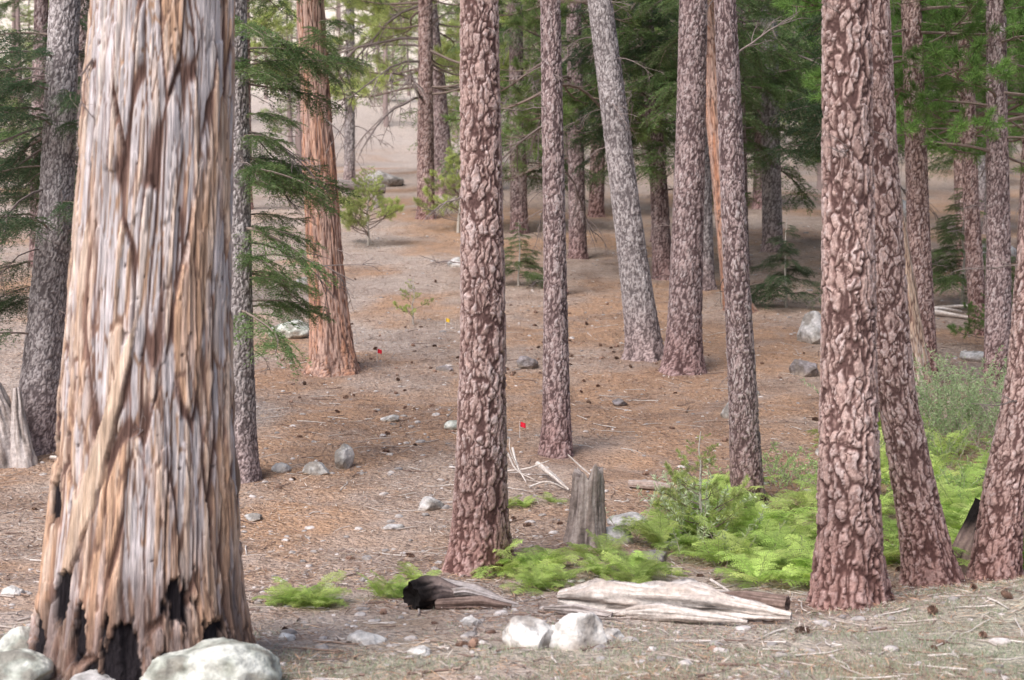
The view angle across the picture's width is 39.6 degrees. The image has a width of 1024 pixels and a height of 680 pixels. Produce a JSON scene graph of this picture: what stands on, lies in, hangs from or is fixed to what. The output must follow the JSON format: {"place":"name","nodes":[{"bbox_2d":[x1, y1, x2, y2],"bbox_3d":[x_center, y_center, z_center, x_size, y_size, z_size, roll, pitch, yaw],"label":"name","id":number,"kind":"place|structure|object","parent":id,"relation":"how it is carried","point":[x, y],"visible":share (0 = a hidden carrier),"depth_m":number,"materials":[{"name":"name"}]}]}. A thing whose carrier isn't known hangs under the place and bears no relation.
{"place":"outdoors","nodes":[
{"label":"outdoors","id":0,"kind":"place"},
{"bbox_2d":[0,0,1023,679],"bbox_3d":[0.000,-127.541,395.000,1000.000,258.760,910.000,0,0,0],"label":"ground","id":1,"kind":"structure","parent":0,"point":[328,520],"depth_m":17.24,"materials":[{"name":"soil"}]},
{"bbox_2d":[0,585,24,595],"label":"boulder","id":2,"kind":"object","parent":1,"relation":"on","point":[12,590],"visible":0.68,"depth_m":9.95,"materials":[{"name":"stone"}]},
{"bbox_2d":[0,626,29,651],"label":"boulder","id":3,"kind":"object","parent":1,"relation":"on","point":[15,638],"visible":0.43,"depth_m":7.19,"materials":[{"name":"stone"}]},
{"bbox_2d":[0,382,37,468],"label":"broken snag","id":4,"kind":"object","parent":1,"relation":"on","point":[16,448],"visible":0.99,"depth_m":15.17,"materials":[{"name":"grey wood"}]},
{"bbox_2d":[0,0,48,266],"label":"fir tree","id":5,"kind":"object","parent":1,"relation":"on","point":[41,12],"visible":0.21,"depth_m":32.85,"materials":[{"name":"green plant"}]},
{"bbox_2d":[0,648,53,679],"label":"boulder","id":6,"kind":"object","parent":1,"relation":"on","point":[23,664],"visible":1,"depth_m":6.73,"materials":[{"name":"stone"}]},
{"bbox_2d":[0,0,89,455],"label":"fir tree","id":7,"kind":"object","parent":1,"relation":"on","point":[55,159],"visible":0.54,"depth_m":15.64,"materials":[{"name":"grey plant"}]},
{"bbox_2d":[0,0,89,316],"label":"pine tree","id":8,"kind":"object","parent":1,"relation":"on","point":[83,35],"visible":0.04,"depth_m":25.81,"materials":[{"name":"green plant"}]},
{"bbox_2d":[70,669,114,679],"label":"boulder","id":9,"kind":"object","parent":1,"relation":"on","point":[91,675],"visible":0.84,"depth_m":6.74,"materials":[{"name":"stone"}]},
{"bbox_2d":[26,0,255,679],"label":"incense cedar tree","id":10,"kind":"object","parent":1,"relation":"on","point":[141,567],"visible":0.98,"depth_m":6.95,"materials":[{"name":"brown plant"}]},
{"bbox_2d":[139,637,281,679],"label":"boulder","id":11,"kind":"object","parent":1,"relation":"on","point":[222,658],"visible":0.99,"depth_m":6.70,"materials":[{"name":"stone"}]},
{"bbox_2d":[244,513,261,520],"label":"boulder","id":12,"kind":"object","parent":1,"relation":"on","point":[253,517],"visible":0.98,"depth_m":12.85,"materials":[{"name":"stone"}]},
{"bbox_2d":[247,0,299,209],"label":"pine tree","id":13,"kind":"object","parent":1,"relation":"on","point":[279,27],"visible":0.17,"depth_m":44.96,"materials":[{"name":"green plant"}]},
{"bbox_2d":[271,462,290,472],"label":"boulder","id":14,"kind":"object","parent":1,"relation":"on","point":[280,467],"visible":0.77,"depth_m":14.84,"materials":[{"name":"stone"}]},
{"bbox_2d":[278,632,295,640],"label":"boulder","id":15,"kind":"object","parent":1,"relation":"on","point":[289,637],"visible":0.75,"depth_m":8.17,"materials":[{"name":"stone"}]},
{"bbox_2d":[268,319,308,338],"bbox_3d":[-3.699,-0.112,23.953,0.856,0.498,0.774,0,0,42],"label":"boulder","id":16,"kind":"object","parent":1,"relation":"on","point":[296,333],"visible":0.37,"depth_m":23.62,"materials":[{"name":"stone"}]},
{"bbox_2d":[250,569,352,608],"bbox_3d":[-1.405,1.708,9.613,0.684,0.261,0.674,0,0,0],"label":"fern patch","id":17,"kind":"object","parent":1,"relation":"on","point":[293,596],"visible":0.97,"depth_m":9.57,"materials":[{"name":"green plant"}]},
{"bbox_2d":[231,0,381,483],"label":"fir tree","id":18,"kind":"object","parent":1,"relation":"on","point":[280,175],"visible":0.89,"depth_m":14.38,"materials":[{"name":"green plant"}]},
{"bbox_2d":[302,461,329,474],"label":"boulder","id":19,"kind":"object","parent":1,"relation":"on","point":[315,467],"visible":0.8,"depth_m":14.63,"materials":[{"name":"stone"}]},
{"bbox_2d":[251,175,385,207],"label":"fallen log","id":20,"kind":"object","parent":1,"relation":"on","point":[350,184],"visible":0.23,"depth_m":46.15,"materials":[{"name":"grey wood"}]},
{"bbox_2d":[292,0,393,377],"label":"incense cedar tree","id":21,"kind":"object","parent":1,"relation":"on","point":[331,353],"visible":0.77,"depth_m":20.58,"materials":[{"name":"brown plant"}]},
{"bbox_2d":[334,443,354,469],"bbox_3d":[-1.778,1.281,15.004,0.188,0.388,0.263,0,0,40],"label":"boulder","id":22,"kind":"object","parent":1,"relation":"on","point":[344,456],"visible":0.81,"depth_m":14.92,"materials":[{"name":"stone"}]},
{"bbox_2d":[283,0,414,180],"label":"pine tree","id":23,"kind":"object","parent":1,"relation":"on","point":[349,131],"visible":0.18,"depth_m":55.81,"materials":[{"name":"green plant"}]},
{"bbox_2d":[347,630,386,646],"bbox_3d":[-0.825,1.717,8.114,0.199,0.101,0.290,0,0,-33],"label":"boulder","id":24,"kind":"object","parent":1,"relation":"on","point":[363,638],"visible":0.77,"depth_m":8.06,"materials":[{"name":"stone"}]},
{"bbox_2d":[339,166,404,245],"bbox_3d":[-3.711,-3.483,36.917,1.918,2.162,2.073,0,0,0],"label":"young pine tree","id":25,"kind":"object","parent":1,"relation":"on","point":[348,219],"visible":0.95,"depth_m":36.72,"materials":[{"name":"green plant"}]},
{"bbox_2d":[363,171,403,186],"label":"boulder","id":26,"kind":"object","parent":1,"relation":"on","point":[389,180],"visible":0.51,"depth_m":53.36,"materials":[{"name":"stone"}]},
{"bbox_2d":[357,560,441,598],"bbox_3d":[-0.731,1.723,10.117,0.550,0.267,0.941,0,0,24],"label":"fern patch","id":27,"kind":"object","parent":1,"relation":"on","point":[388,587],"visible":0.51,"depth_m":9.95,"materials":[{"name":"green plant"}]},
{"bbox_2d":[291,0,524,219],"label":"pine tree","id":28,"kind":"object","parent":1,"relation":"on","point":[423,91],"visible":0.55,"depth_m":42.80,"materials":[{"name":"green plant"}]},
{"bbox_2d":[393,276,433,323],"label":"young pine tree","id":29,"kind":"object","parent":1,"relation":"on","point":[405,306],"visible":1,"depth_m":25.08,"materials":[{"name":"green plant"}]},
{"bbox_2d":[406,645,430,655],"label":"boulder","id":30,"kind":"object","parent":1,"relation":"on","point":[419,650],"visible":0.81,"depth_m":7.54,"materials":[{"name":"stone"}]},
{"bbox_2d":[418,496,443,510],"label":"boulder","id":31,"kind":"object","parent":1,"relation":"on","point":[427,503],"visible":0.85,"depth_m":13.11,"materials":[{"name":"stone"}]},
{"bbox_2d":[412,132,460,232],"bbox_3d":[-1.610,-4.401,40.106,2.528,2.873,2.343,0,0,0],"label":"young pine tree","id":32,"kind":"object","parent":1,"relation":"on","point":[457,181],"visible":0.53,"depth_m":39.95,"materials":[{"name":"green plant"}]},
{"bbox_2d":[326,0,567,195],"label":"pine tree","id":33,"kind":"object","parent":1,"relation":"on","point":[441,131],"visible":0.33,"depth_m":49.72,"materials":[{"name":"green plant"}]},
{"bbox_2d":[444,420,456,429],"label":"boulder","id":34,"kind":"object","parent":1,"relation":"on","point":[450,425],"visible":0.66,"depth_m":16.90,"materials":[{"name":"stone"}]},
{"bbox_2d":[402,575,518,609],"bbox_3d":[-0.338,1.661,9.381,0.766,0.238,0.479,0,0,0],"label":"charred log","id":35,"kind":"object","parent":1,"relation":"on","point":[426,592],"visible":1,"depth_m":9.27,"materials":[{"name":"grey wood"}]},
{"bbox_2d":[410,0,515,576],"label":"pine tree","id":36,"kind":"object","parent":1,"relation":"on","point":[480,528],"visible":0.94,"depth_m":10.85,"materials":[{"name":"brown plant"}]},
{"bbox_2d":[458,616,479,626],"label":"boulder","id":37,"kind":"object","parent":1,"relation":"on","point":[468,620],"visible":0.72,"depth_m":8.46,"materials":[{"name":"stone"}]},
{"bbox_2d":[414,6,563,188],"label":"pine tree","id":38,"kind":"object","parent":1,"relation":"on","point":[450,31],"visible":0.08,"depth_m":52.04,"materials":[{"name":"green plant"}]},
{"bbox_2d":[0,0,1022,189],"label":"distant forest","id":39,"kind":"object","parent":1,"relation":"on","point":[17,26],"visible":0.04,"depth_m":78.51,"materials":[{"name":"green plant"}]},
{"bbox_2d":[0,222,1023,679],"bbox_3d":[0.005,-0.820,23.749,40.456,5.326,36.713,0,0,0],"label":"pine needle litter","id":40,"kind":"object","parent":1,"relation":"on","point":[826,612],"visible":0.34,"depth_m":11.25,"materials":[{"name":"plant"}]},
{"bbox_2d":[0,539,1023,679],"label":"grass","id":41,"kind":"structure","parent":1,"relation":"on","point":[875,638],"depth_m":7.43,"materials":[{"name":"beige plant"}]},
{"bbox_2d":[0,212,1023,679],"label":"scattered stones","id":42,"kind":"object","parent":1,"relation":"on","point":[742,628],"visible":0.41,"depth_m":9.06,"materials":[{"name":"stone"}]},
{"bbox_2d":[0,252,1023,679],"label":"fallen twigs","id":43,"kind":"object","parent":1,"relation":"on","point":[698,676],"depth_m":9.30,"materials":[{"name":"wood"}]},
{"bbox_2d":[435,0,608,233],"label":"fir tree","id":44,"kind":"object","parent":1,"relation":"on","point":[515,41],"visible":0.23,"depth_m":39.83,"materials":[{"name":"green plant"}]},
{"bbox_2d":[32,275,1013,651],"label":"pine cones","id":45,"kind":"object","parent":1,"relation":"on","point":[474,643],"visible":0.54,"depth_m":12.78,"materials":[{"name":"brown plant"}]},
{"bbox_2d":[504,219,543,287],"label":"young fir tree","id":46,"kind":"object","parent":1,"relation":"on","point":[532,276],"visible":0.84,"depth_m":30.01,"materials":[{"name":"green plant"}]},
{"bbox_2d":[502,615,552,649],"bbox_3d":[0.073,1.629,7.748,0.279,0.239,0.225,0,0,37],"label":"boulder","id":47,"kind":"object","parent":1,"relation":"on","point":[525,631],"visible":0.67,"depth_m":7.70,"materials":[{"name":"stone"}]},
{"bbox_2d":[516,356,538,368],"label":"boulder","id":48,"kind":"object","parent":1,"relation":"on","point":[525,362],"visible":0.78,"depth_m":21.15,"materials":[{"name":"stone"}]},
{"bbox_2d":[507,491,568,507],"bbox_3d":[0.167,1.500,13.313,0.797,0.151,0.403,0,0,-15],"label":"fern patch","id":49,"kind":"object","parent":1,"relation":"on","point":[527,503],"visible":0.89,"depth_m":13.31,"materials":[{"name":"green plant"}]},
{"bbox_2d":[503,0,573,458],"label":"pine tree","id":50,"kind":"object","parent":1,"relation":"on","point":[556,436],"visible":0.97,"depth_m":15.49,"materials":[{"name":"brown plant"}]},
{"bbox_2d":[441,0,669,294],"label":"pine tree","id":51,"kind":"object","parent":1,"relation":"on","point":[567,111],"visible":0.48,"depth_m":29.64,"materials":[{"name":"green plant"}]},
{"bbox_2d":[458,0,675,258],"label":"pine tree","id":52,"kind":"object","parent":1,"relation":"on","point":[577,248],"visible":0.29,"depth_m":34.33,"materials":[{"name":"green plant"}]},
{"bbox_2d":[549,612,606,649],"bbox_3d":[0.363,1.647,7.803,0.315,0.316,0.256,0,0,8],"label":"boulder","id":53,"kind":"object","parent":1,"relation":"on","point":[575,631],"visible":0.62,"depth_m":7.73,"materials":[{"name":"stone"}]},
{"bbox_2d":[471,529,689,595],"bbox_3d":[0.565,1.666,10.624,1.592,0.342,1.709,0,0,-27],"label":"fern patch","id":54,"kind":"object","parent":1,"relation":"on","point":[638,566],"visible":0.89,"depth_m":10.61,"materials":[{"name":"green plant"}]},
{"bbox_2d":[563,464,606,546],"bbox_3d":[0.608,1.415,11.897,0.377,0.785,0.416,0,0,33],"label":"tree stump","id":55,"kind":"object","parent":1,"relation":"on","point":[587,511],"visible":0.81,"depth_m":11.78,"materials":[{"name":"grey wood"}]},
{"bbox_2d":[523,0,675,217],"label":"fir tree","id":56,"kind":"object","parent":1,"relation":"on","point":[596,208],"visible":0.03,"depth_m":43.79,"materials":[{"name":"green plant"}]},
{"bbox_2d":[533,0,667,361],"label":"fir tree","id":57,"kind":"object","parent":1,"relation":"on","point":[643,340],"visible":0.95,"depth_m":21.81,"materials":[{"name":"grey plant"}]},
{"bbox_2d":[604,628,623,640],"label":"boulder","id":58,"kind":"object","parent":1,"relation":"on","point":[614,632],"visible":0.35,"depth_m":8.02,"materials":[{"name":"stone"}]},
{"bbox_2d":[606,526,633,544],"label":"boulder","id":59,"kind":"object","parent":1,"relation":"on","point":[617,534],"visible":0.38,"depth_m":11.93,"materials":[{"name":"stone"}]},
{"bbox_2d":[606,512,647,528],"bbox_3d":[1.033,1.625,12.701,0.386,0.182,0.327,0,0,6],"label":"boulder","id":60,"kind":"object","parent":1,"relation":"on","point":[616,519],"visible":0.53,"depth_m":12.63,"materials":[{"name":"stone"}]},
{"bbox_2d":[628,480,670,490],"bbox_3d":[1.345,1.418,13.908,0.428,0.102,0.104,0,0,21],"label":"fallen log","id":61,"kind":"object","parent":1,"relation":"on","point":[646,484],"visible":0.76,"depth_m":13.88,"materials":[{"name":"brown wood"}]},
{"bbox_2d":[642,550,666,562],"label":"boulder","id":62,"kind":"object","parent":1,"relation":"on","point":[663,559],"visible":0.27,"depth_m":11.30,"materials":[{"name":"stone"}]},
{"bbox_2d":[561,0,760,279],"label":"fir tree","id":63,"kind":"object","parent":1,"relation":"on","point":[648,39],"visible":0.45,"depth_m":30.79,"materials":[{"name":"green plant"}]},
{"bbox_2d":[543,578,791,622],"bbox_3d":[0.946,1.636,8.809,1.572,0.316,0.502,0,0,28],"label":"fallen log","id":64,"kind":"object","parent":1,"relation":"on","point":[688,600],"visible":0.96,"depth_m":8.70,"materials":[{"name":"grey wood"}]},
{"bbox_2d":[588,0,759,241],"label":"fir tree","id":65,"kind":"object","parent":1,"relation":"on","point":[655,11],"visible":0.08,"depth_m":37.21,"materials":[{"name":"green plant"}]},
{"bbox_2d":[653,0,707,375],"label":"pine tree","id":66,"kind":"object","parent":1,"relation":"on","point":[683,350],"visible":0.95,"depth_m":20.81,"materials":[{"name":"brown plant"}]},
{"bbox_2d":[605,458,769,546],"bbox_3d":[1.443,1.358,12.291,1.319,0.781,1.545,0,0,-37],"label":"shrub","id":67,"kind":"object","parent":1,"relation":"on","point":[694,497],"visible":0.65,"depth_m":12.12,"materials":[{"name":"green plant"}]},
{"bbox_2d":[651,431,749,538],"bbox_3d":[1.635,1.286,12.146,0.809,1.007,0.751,0,0,18],"label":"young pine tree","id":68,"kind":"object","parent":1,"relation":"on","point":[726,502],"visible":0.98,"depth_m":12.05,"materials":[{"name":"green plant"}]},
{"bbox_2d":[634,0,782,312],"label":"incense cedar tree","id":69,"kind":"object","parent":1,"relation":"on","point":[712,123],"visible":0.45,"depth_m":26.42,"materials":[{"name":"brown plant"}]},
{"bbox_2d":[622,0,805,290],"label":"pine tree","id":70,"kind":"object","parent":1,"relation":"on","point":[709,283],"visible":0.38,"depth_m":29.33,"materials":[{"name":"green plant"}]},
{"bbox_2d":[643,0,818,266],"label":"fir tree","id":71,"kind":"object","parent":1,"relation":"on","point":[779,87],"visible":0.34,"depth_m":32.53,"materials":[{"name":"green plant"}]},
{"bbox_2d":[669,519,805,567],"bbox_3d":[1.790,1.625,11.253,1.097,0.437,0.976,0,0,0],"label":"shrub","id":72,"kind":"object","parent":1,"relation":"on","point":[723,536],"visible":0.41,"depth_m":11.32,"materials":[{"name":"green plant"}]},
{"bbox_2d":[667,0,821,252],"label":"fir tree","id":73,"kind":"object","parent":1,"relation":"on","point":[772,196],"visible":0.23,"depth_m":35.80,"materials":[{"name":"green plant"}]},
{"bbox_2d":[700,0,812,508],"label":"pine tree","id":74,"kind":"object","parent":1,"relation":"on","point":[745,455],"visible":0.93,"depth_m":13.40,"materials":[{"name":"brown plant"}]},
{"bbox_2d":[722,590,790,609],"bbox_3d":[1.489,1.677,9.161,0.608,0.130,0.125,0,0,34],"label":"fallen log","id":75,"kind":"object","parent":1,"relation":"on","point":[777,601],"visible":0.38,"depth_m":9.04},
{"bbox_2d":[613,471,900,588],"bbox_3d":[2.182,1.546,11.965,2.530,0.666,4.027,0,0,21],"label":"fern patch","id":76,"kind":"object","parent":1,"relation":"on","point":[778,561],"visible":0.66,"depth_m":11.66,"materials":[{"name":"green plant"}]},
{"bbox_2d":[696,439,819,492],"bbox_3d":[2.630,1.233,14.291,1.570,0.544,1.096,0,0,41],"label":"shrub","id":77,"kind":"object","parent":1,"relation":"on","point":[784,477],"visible":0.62,"depth_m":14.23,"materials":[{"name":"green plant"}]},
{"bbox_2d":[743,2,802,208],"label":"fir tree","id":78,"kind":"object","parent":1,"relation":"on","point":[756,136],"visible":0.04,"depth_m":46.83,"materials":[{"name":"grey plant"}]},
{"bbox_2d":[749,221,822,310],"bbox_3d":[5.039,-1.359,26.918,2.108,1.920,1.891,0,0,-13],"label":"young fir tree","id":79,"kind":"object","parent":1,"relation":"on","point":[775,281],"visible":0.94,"depth_m":26.80,"materials":[{"name":"green plant"}]},
{"bbox_2d":[788,359,818,376],"bbox_3d":[4.201,0.462,20.504,0.422,0.378,0.444,0,0,-1],"label":"boulder","id":80,"kind":"object","parent":1,"relation":"on","point":[800,368],"visible":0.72,"depth_m":20.38,"materials":[{"name":"stone"}]},
{"bbox_2d":[797,311,820,343],"bbox_3d":[4.969,-0.059,23.286,0.525,0.844,0.546,0,0,-32],"label":"boulder","id":81,"kind":"object","parent":1,"relation":"on","point":[809,330],"visible":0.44,"depth_m":23.16,"materials":[{"name":"stone"}]},
{"bbox_2d":[750,11,948,226],"bbox_3d":[7.752,-11.117,30.746,4.409,20.203,5.239,0,0,24],"label":"fir tree","id":82,"kind":"object","parent":1,"relation":"on","point":[803,145],"visible":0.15,"depth_m":30.16,"materials":[{"name":"green plant"}]},
{"bbox_2d":[758,5,945,167],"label":"pine tree","id":83,"kind":"object","parent":1,"relation":"on","point":[803,28],"visible":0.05,"depth_m":42.01,"materials":[{"name":"green plant"}]},
{"bbox_2d":[805,0,899,610],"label":"pine tree","id":84,"kind":"object","parent":1,"relation":"on","point":[849,567],"visible":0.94,"depth_m":9.15,"materials":[{"name":"brown plant"}]},
{"bbox_2d":[805,0,965,587],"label":"pine tree","id":85,"kind":"object","parent":1,"relation":"on","point":[927,555],"visible":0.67,"depth_m":10.18,"materials":[{"name":"brown plant"}]},
{"bbox_2d":[770,0,1023,384],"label":"pine tree","id":86,"kind":"object","parent":1,"relation":"on","point":[909,47],"visible":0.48,"depth_m":19.86,"materials":[{"name":"brown plant"}]},
{"bbox_2d":[805,410,992,483],"bbox_3d":[4.507,1.121,15.352,2.894,0.777,3.176,0,0,38],"label":"fern patch","id":87,"kind":"object","parent":1,"relation":"on","point":[883,456],"visible":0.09,"depth_m":15.04,"materials":[{"name":"green plant"}]},
{"bbox_2d":[799,354,1006,449],"bbox_3d":[4.857,0.645,16.416,2.645,1.103,2.743,0,0,29],"label":"willow shrub","id":88,"kind":"object","parent":1,"relation":"on","point":[938,418],"visible":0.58,"depth_m":15.88,"materials":[{"name":"green plant"}]},
{"bbox_2d":[789,451,1023,568],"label":"fern patch","id":89,"kind":"object","parent":1,"relation":"on","point":[955,510],"visible":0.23,"depth_m":12.61,"materials":[{"name":"green plant"}]},
{"bbox_2d":[897,144,936,399],"bbox_3d":[4.381,-7.127,18.154,3.253,16.392,3.556,0,0,0],"label":"incense cedar tree","id":90,"kind":"object","parent":1,"relation":"on","point":[918,342],"visible":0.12,"depth_m":18.84,"materials":[{"name":"brown plant"}]},
{"bbox_2d":[881,461,984,500],"bbox_3d":[3.999,1.362,13.318,1.176,0.510,1.528,0,0,25],"label":"shrub","id":91,"kind":"object","parent":1,"relation":"on","point":[962,470],"visible":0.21,"depth_m":13.27,"materials":[{"name":"green plant"}]},
{"bbox_2d":[880,411,993,478],"bbox_3d":[4.388,1.057,14.734,1.728,0.680,1.879,0,0,0],"label":"willow shrub","id":92,"kind":"object","parent":1,"relation":"on","point":[949,446],"visible":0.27,"depth_m":14.71,"materials":[{"name":"green plant"}]},
{"bbox_2d":[934,304,967,318],"bbox_3d":[7.811,-0.514,26.024,1.756,0.283,0.660,0,0,20],"label":"fallen branch","id":93,"kind":"object","parent":1,"relation":"on","point":[938,310],"visible":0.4,"depth_m":25.98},
{"bbox_2d":[890,0,1023,394],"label":"pine tree","id":94,"kind":"object","parent":1,"relation":"on","point":[994,87],"visible":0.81,"depth_m":19.17,"materials":[{"name":"brown plant"}]},
{"bbox_2d":[892,0,1023,335],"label":"pine tree","id":95,"kind":"object","parent":1,"relation":"on","point":[975,278],"visible":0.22,"depth_m":23.89,"materials":[{"name":"brown plant"}]},
{"bbox_2d":[893,0,1023,287],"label":"pine tree","id":96,"kind":"object","parent":1,"relation":"on","point":[1011,47],"visible":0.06,"depth_m":29.90,"materials":[{"name":"brown plant"}]},
{"bbox_2d":[895,0,1023,195],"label":"pine tree","id":97,"kind":"object","parent":1,"relation":"on","point":[983,171],"visible":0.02,"depth_m":34.02,"materials":[{"name":"green plant"}]},
{"bbox_2d":[913,344,1006,431],"bbox_3d":[5.691,0.554,17.120,1.863,1.049,2.412,0,0,0],"label":"willow shrub","id":98,"kind":"object","parent":1,"relation":"on","point":[982,382],"visible":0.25,"depth_m":16.84,"materials":[{"name":"green plant"}]},
{"bbox_2d":[897,0,1023,260],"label":"pine tree","id":99,"kind":"object","parent":1,"relation":"on","point":[942,124],"visible":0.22,"depth_m":26.36,"materials":[{"name":"green plant"}]},
{"bbox_2d":[952,498,979,574],"bbox_3d":[3.565,1.577,10.999,0.527,0.715,0.321,0,0,0],"label":"charred stump","id":100,"kind":"object","parent":1,"relation":"on","point":[964,540],"visible":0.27,"depth_m":10.93,"materials":[{"name":"brown wood"}]},
{"bbox_2d":[959,351,983,361],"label":"boulder","id":101,"kind":"object","parent":1,"relation":"on","point":[974,356],"visible":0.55,"depth_m":21.61,"materials":[{"name":"stone"}]},
{"bbox_2d":[930,187,1015,308],"bbox_3d":[8.529,-1.697,26.689,2.679,2.588,2.182,0,0,33],"label":"young fir tree","id":102,"kind":"object","parent":1,"relation":"on","point":[946,281],"visible":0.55,"depth_m":26.83,"materials":[{"name":"green plant"}]},
{"bbox_2d":[928,2,1023,233],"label":"fir tree","id":103,"kind":"object","parent":1,"relation":"on","point":[944,164],"visible":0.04,"depth_m":40.41,"materials":[{"name":"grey plant"}]},
{"bbox_2d":[946,293,1012,338],"bbox_3d":[7.570,-0.282,22.483,1.187,1.065,1.385,0,0,0],"label":"young pine tree","id":104,"kind":"object","parent":1,"relation":"on","point":[980,322],"visible":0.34,"depth_m":22.55,"materials":[{"name":"green plant"}]},
{"bbox_2d":[946,0,1023,210],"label":"pine tree","id":105,"kind":"object","parent":1,"relation":"on","point":[982,186],"visible":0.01,"depth_m":46.77,"materials":[{"name":"plant"}]},
{"bbox_2d":[950,188,1023,580],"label":"pine tree","id":106,"kind":"object","parent":1,"relation":"on","point":[997,551],"visible":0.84,"depth_m":10.29,"materials":[{"name":"brown plant"}]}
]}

